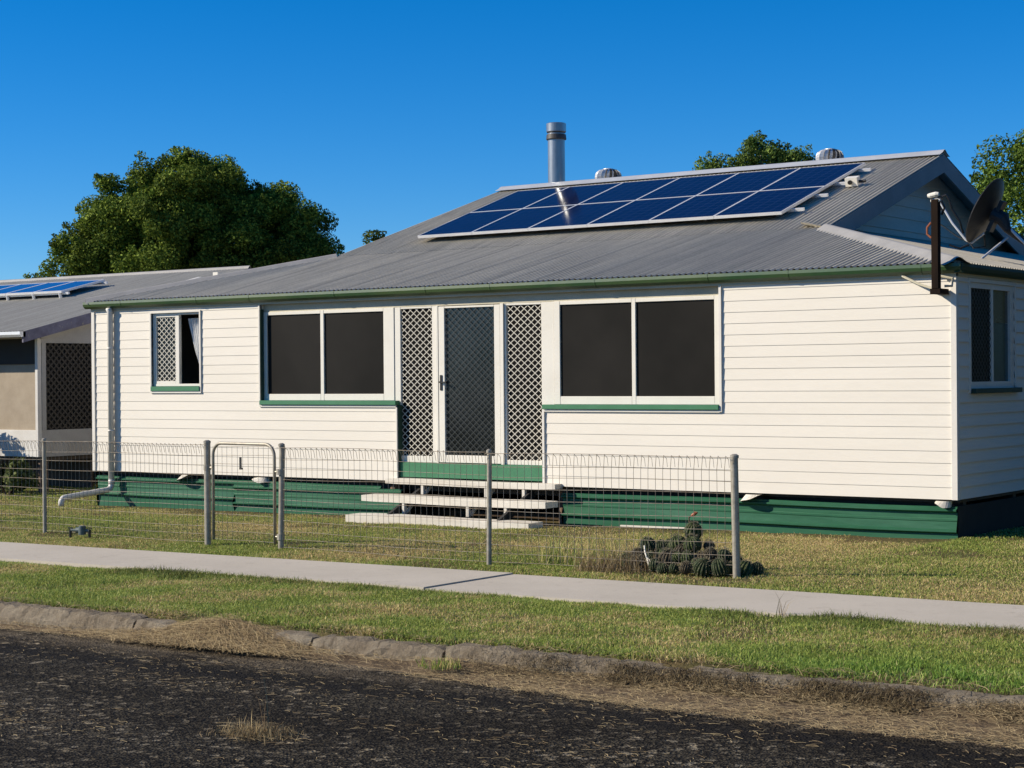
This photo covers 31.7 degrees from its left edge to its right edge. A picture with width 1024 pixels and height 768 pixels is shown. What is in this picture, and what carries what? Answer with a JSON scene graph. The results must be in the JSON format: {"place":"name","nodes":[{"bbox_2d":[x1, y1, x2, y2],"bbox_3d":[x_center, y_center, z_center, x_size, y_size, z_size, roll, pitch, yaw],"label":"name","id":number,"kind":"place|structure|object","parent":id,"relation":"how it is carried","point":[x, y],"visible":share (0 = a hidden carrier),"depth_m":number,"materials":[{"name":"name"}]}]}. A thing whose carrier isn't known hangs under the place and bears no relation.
{"place":"outdoors","nodes":[
{"label":"outdoors","id":0,"kind":"place"},
{"bbox_2d":[0,628,1023,767],"bbox_3d":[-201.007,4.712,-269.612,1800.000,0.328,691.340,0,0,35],"label":"road","id":1,"kind":"structure","parent":0,"point":[50,683],"depth_m":9.77,"materials":[{"name":"grey asphalt"}]},
{"bbox_2d":[200,675,310,744],"bbox_3d":[-1.286,1.684,9.544,0.957,0.355,0.518,0,0,35],"label":"dry tuft","id":2,"kind":"object","parent":1,"relation":"on","point":[249,731],"visible":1,"depth_m":9.52,"materials":[{"name":"plant"}]},
{"bbox_2d":[0,601,1023,707],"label":"kerb","id":3,"kind":"structure","parent":1,"relation":"on","point":[49,616],"depth_m":11.85,"materials":[{"name":"concrete"}]},
{"bbox_2d":[0,624,1023,739],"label":"gutter soil","id":4,"kind":"structure","parent":1,"relation":"on","point":[378,663],"depth_m":10.39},
{"bbox_2d":[61,616,387,663],"bbox_3d":[-2.084,1.765,12.774,3.432,0.189,0.689,0,0,35],"label":"dry grass heap","id":5,"kind":"object","parent":4,"relation":"on","point":[216,636],"visible":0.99,"depth_m":12.74,"materials":[{"name":"plant"}]},
{"bbox_2d":[415,655,461,670],"bbox_3d":[-0.459,1.759,11.477,0.304,0.098,0.352,-1,0,-28],"label":"weed tuft","id":6,"kind":"object","parent":4,"relation":"on","point":[423,664],"visible":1,"depth_m":11.47,"materials":[{"name":"green plant"}]},
{"bbox_2d":[0,596,1023,767],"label":"dry straw","id":7,"kind":"object","parent":1,"relation":"on","point":[675,678],"visible":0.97,"depth_m":10.24,"materials":[{"name":"beige plant"}]},
{"bbox_2d":[0,471,1023,694],"bbox_3d":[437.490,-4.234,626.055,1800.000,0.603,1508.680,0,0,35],"label":"ground","id":8,"kind":"structure","parent":0,"point":[666,662],"depth_m":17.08,"materials":[{"name":"green plant"}]},
{"bbox_2d":[0,458,10,491],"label":"shrub","id":9,"kind":"object","parent":8,"relation":"on","point":[3,467],"visible":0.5,"depth_m":30.47,"materials":[{"name":"green plant"}]},
{"bbox_2d":[0,456,39,494],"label":"shrub","id":10,"kind":"object","parent":8,"relation":"on","point":[21,481],"visible":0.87,"depth_m":29.53,"materials":[{"name":"green plant"}]},
{"bbox_2d":[68,526,91,537],"bbox_3d":[-4.965,1.726,20.733,0.310,0.190,0.088,0,0,24],"label":"water meter","id":11,"kind":"object","parent":8,"relation":"on","point":[81,530],"visible":0.91,"depth_m":20.69,"materials":[{"name":"grey metal"}]},
{"bbox_2d":[0,266,251,491],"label":"neighbouring house","id":12,"kind":"structure","parent":8,"relation":"on","point":[45,368],"depth_m":30.74,"materials":[{"name":"metal"}]},
{"bbox_2d":[0,282,107,300],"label":"mounting rack","id":13,"kind":"object","parent":12,"relation":"on","point":[34,295],"visible":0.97,"depth_m":33.95,"materials":[{"name":"metal"}]},
{"bbox_2d":[0,284,19,288],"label":"solar panel","id":14,"kind":"object","parent":13,"relation":"on","point":[3,286],"visible":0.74,"depth_m":35.70,"materials":[{"name":"glass"}]},
{"bbox_2d":[0,282,48,295],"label":"solar panel","id":15,"kind":"object","parent":13,"relation":"on","point":[4,291],"visible":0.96,"depth_m":35.08,"materials":[{"name":"glass"}]},
{"bbox_2d":[6,281,73,295],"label":"solar panel","id":16,"kind":"object","parent":13,"relation":"on","point":[28,291],"visible":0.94,"depth_m":34.48,"materials":[{"name":"glass"}]},
{"bbox_2d":[33,279,104,293],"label":"solar panel","id":17,"kind":"object","parent":13,"relation":"on","point":[69,286],"visible":1,"depth_m":33.97,"materials":[{"name":"glass"}]},
{"bbox_2d":[23,145,344,278],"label":"shade tree","id":18,"kind":"object","parent":8,"relation":"on","point":[187,208],"visible":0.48,"depth_m":43.95,"materials":[{"name":"green plant"}]},
{"bbox_2d":[0,438,740,578],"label":"wire fence","id":19,"kind":"object","parent":8,"relation":"on","point":[735,530],"visible":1,"depth_m":17.79,"materials":[{"name":"grey metal"}]},
{"bbox_2d":[203,442,284,543],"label":"garden gate","id":20,"kind":"structure","parent":19,"relation":"attached to","point":[276,536],"depth_m":19.16,"materials":[{"name":"metal"}]},
{"bbox_2d":[361,229,386,244],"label":"tree","id":21,"kind":"object","parent":8,"relation":"on","point":[370,234],"visible":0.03,"depth_m":57.60,"materials":[{"name":"green plant"}]},
{"bbox_2d":[345,478,562,528],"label":"front steps","id":22,"kind":"structure","parent":8,"relation":"on","point":[498,523],"depth_m":22.04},
{"bbox_2d":[0,542,1023,630],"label":"footpath","id":23,"kind":"structure","parent":8,"relation":"on","point":[662,595],"depth_m":15.02,"materials":[{"name":"concrete"}]},
{"bbox_2d":[0,560,1023,694],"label":"verge grass","id":24,"kind":"structure","parent":8,"relation":"on","point":[814,645],"depth_m":12.67,"materials":[{"name":"green plant"}]},
{"bbox_2d":[58,122,1023,538],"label":"weatherboard house","id":25,"kind":"structure","parent":8,"relation":"on","point":[820,366],"depth_m":22.10,"materials":[{"name":"beige paint"}]},
{"bbox_2d":[151,312,199,390],"bbox_3d":[-4.730,-0.457,25.662,0.974,1.113,0.218,0,0,35],"label":"window","id":26,"kind":"structure","parent":25,"relation":"in","point":[167,348],"depth_m":25.73,"materials":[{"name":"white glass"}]},
{"bbox_2d":[259,308,399,404],"bbox_3d":[-2.438,-0.355,23.977,2.398,1.262,0.155,0,0,35],"label":"window","id":27,"kind":"structure","parent":25,"relation":"in","point":[316,357],"depth_m":24.00,"materials":[{"name":"black glass"}]},
{"bbox_2d":[438,304,500,463],"bbox_3d":[-0.539,0.005,22.643,0.968,1.982,0.080,0,0,35],"label":"screen door","id":28,"kind":"structure","parent":25,"relation":"in","point":[468,336],"depth_m":22.68,"materials":[{"name":"white metal"}]},
{"bbox_2d":[542,295,718,409],"bbox_3d":[1.392,-0.354,21.248,2.433,1.306,0.155,0,0,35],"label":"window","id":29,"kind":"structure","parent":25,"relation":"in","point":[662,353],"depth_m":21.22,"materials":[{"name":"black glass"}]},
{"bbox_2d":[449,168,870,236],"bbox_3d":[1.963,-2.635,26.474,6.166,0.811,2.177,0,0,35],"label":"mounting rack","id":30,"kind":"object","parent":25,"relation":"on","point":[826,194],"visible":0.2,"depth_m":24.53,"materials":[{"name":"metal"}]},
{"bbox_2d":[418,209,519,237],"bbox_3d":[-0.631,-2.445,27.442,1.010,0.480,1.326,0,0,35],"label":"solar panel","id":31,"kind":"object","parent":30,"relation":"on","point":[468,223],"visible":1,"depth_m":27.36,"materials":[{"name":"glass"}]},
{"bbox_2d":[472,187,567,211],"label":"solar panel","id":32,"kind":"object","parent":30,"relation":"on","point":[522,199],"visible":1,"depth_m":28.50,"materials":[{"name":"glass"}]},
{"bbox_2d":[472,205,575,234],"bbox_3d":[0.196,-2.450,26.852,1.010,0.480,1.326,0,0,35],"label":"solar panel","id":33,"kind":"object","parent":30,"relation":"on","point":[523,219],"visible":1,"depth_m":26.77,"materials":[{"name":"glass"}]},
{"bbox_2d":[525,182,622,207],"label":"solar panel","id":34,"kind":"object","parent":30,"relation":"on","point":[574,195],"visible":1,"depth_m":27.91,"materials":[{"name":"glass"}]},
{"bbox_2d":[528,200,634,230],"bbox_3d":[1.023,-2.454,26.262,1.010,0.480,1.326,0,0,35],"label":"solar panel","id":35,"kind":"object","parent":30,"relation":"on","point":[580,216],"visible":1,"depth_m":26.18,"materials":[{"name":"glass"}]},
{"bbox_2d":[580,178,678,203],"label":"solar panel","id":36,"kind":"object","parent":30,"relation":"on","point":[629,191],"visible":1,"depth_m":27.32,"materials":[{"name":"glass"}]},
{"bbox_2d":[587,196,693,226],"bbox_3d":[1.851,-2.459,25.672,1.010,0.480,1.326,0,0,35],"label":"solar panel","id":37,"kind":"object","parent":30,"relation":"on","point":[644,211],"visible":1,"depth_m":25.59,"materials":[{"name":"glass"}]},
{"bbox_2d":[637,173,737,199],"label":"solar panel","id":38,"kind":"object","parent":30,"relation":"on","point":[688,186],"visible":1,"depth_m":26.73,"materials":[{"name":"glass"}]},
{"bbox_2d":[649,191,757,222],"bbox_3d":[2.678,-2.463,25.083,1.010,0.480,1.326,0,0,35],"label":"solar panel","id":39,"kind":"object","parent":30,"relation":"on","point":[703,207],"visible":1,"depth_m":25.00,"materials":[{"name":"glass"}]},
{"bbox_2d":[696,168,799,195],"bbox_3d":[3.440,-2.918,26.155,1.010,0.480,1.326,0,0,35],"label":"solar panel","id":40,"kind":"object","parent":30,"relation":"on","point":[749,181],"visible":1,"depth_m":26.14,"materials":[{"name":"glass"}]},
{"bbox_2d":[714,186,824,218],"bbox_3d":[3.505,-2.468,24.493,1.010,0.480,1.326,0,0,35],"label":"solar panel","id":41,"kind":"object","parent":30,"relation":"on","point":[771,202],"visible":1,"depth_m":24.39,"materials":[{"name":"glass"}]},
{"bbox_2d":[760,163,864,190],"bbox_3d":[4.267,-2.923,25.565,1.010,0.480,1.326,0,0,35],"label":"solar panel","id":42,"kind":"object","parent":30,"relation":"on","point":[825,176],"visible":1,"depth_m":25.53,"materials":[{"name":"glass"}]},
{"bbox_2d":[844,176,865,186],"bbox_3d":[4.740,-2.800,24.863,0.280,0.149,0.161,0,0,35],"label":"isolator box","id":43,"kind":"object","parent":25,"relation":"attached to","point":[850,181],"visible":1,"depth_m":24.84,"materials":[{"name":"white plastic"}]},
{"bbox_2d":[900,192,968,294],"bbox_3d":[4.382,-1.469,18.891,0.835,1.063,0.259,0,0,35],"label":"service mast","id":44,"kind":"object","parent":25,"relation":"attached to","point":[936,275],"visible":1,"depth_m":18.75,"materials":[{"name":"black metal"}]},
{"bbox_2d":[930,178,1023,258],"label":"satellite dish","id":45,"kind":"object","parent":25,"relation":"on","point":[988,213],"visible":0.94,"depth_m":21.95,"materials":[{"name":"metal"}]},
{"bbox_2d":[970,282,1022,393],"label":"window","id":46,"kind":"structure","parent":25,"relation":"in","point":[991,305],"depth_m":19.73,"materials":[{"name":"glass"}]},
{"bbox_2d":[530,526,667,566],"bbox_3d":[0.804,1.516,16.919,1.505,0.348,1.161,0,0,35],"label":"grass clump","id":47,"kind":"object","parent":8,"relation":"on","point":[556,561],"visible":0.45,"depth_m":17.01,"materials":[{"name":"green plant"}]},
{"bbox_2d":[567,540,656,573],"bbox_3d":[0.910,1.553,16.279,1.100,0.269,0.947,0,0,35],"label":"dead clump","id":48,"kind":"object","parent":8,"relation":"on","point":[614,564],"visible":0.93,"depth_m":16.16,"materials":[{"name":"brown plant"}]},
{"bbox_2d":[618,512,763,577],"bbox_3d":[1.542,1.425,16.030,1.459,0.560,0.557,0,0,35],"label":"cactus clump","id":49,"kind":"object","parent":8,"relation":"on","point":[721,566],"visible":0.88,"depth_m":15.96,"materials":[{"name":"green plant"}]},
{"bbox_2d":[692,130,815,169],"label":"gum tree","id":50,"kind":"object","parent":8,"relation":"on","point":[762,150],"visible":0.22,"depth_m":73.05,"materials":[{"name":"green plant"}]},
{"bbox_2d":[774,590,790,614],"bbox_3d":[1.966,1.572,13.049,0.224,0.202,0.116,0,0,35],"label":"verge weed","id":51,"kind":"object","parent":8,"relation":"on","point":[780,606],"visible":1,"depth_m":13.05,"materials":[{"name":"green plant"}]},
{"bbox_2d":[969,129,1023,236],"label":"garden tree","id":52,"kind":"object","parent":8,"relation":"on","point":[1013,189],"visible":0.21,"depth_m":34.55,"materials":[{"name":"green plant"}]},
{"bbox_2d":[0,0,1023,279],"label":"sky","id":53,"kind":"structure","parent":0,"point":[391,116],"materials":[{"name":"blue"}]}
]}

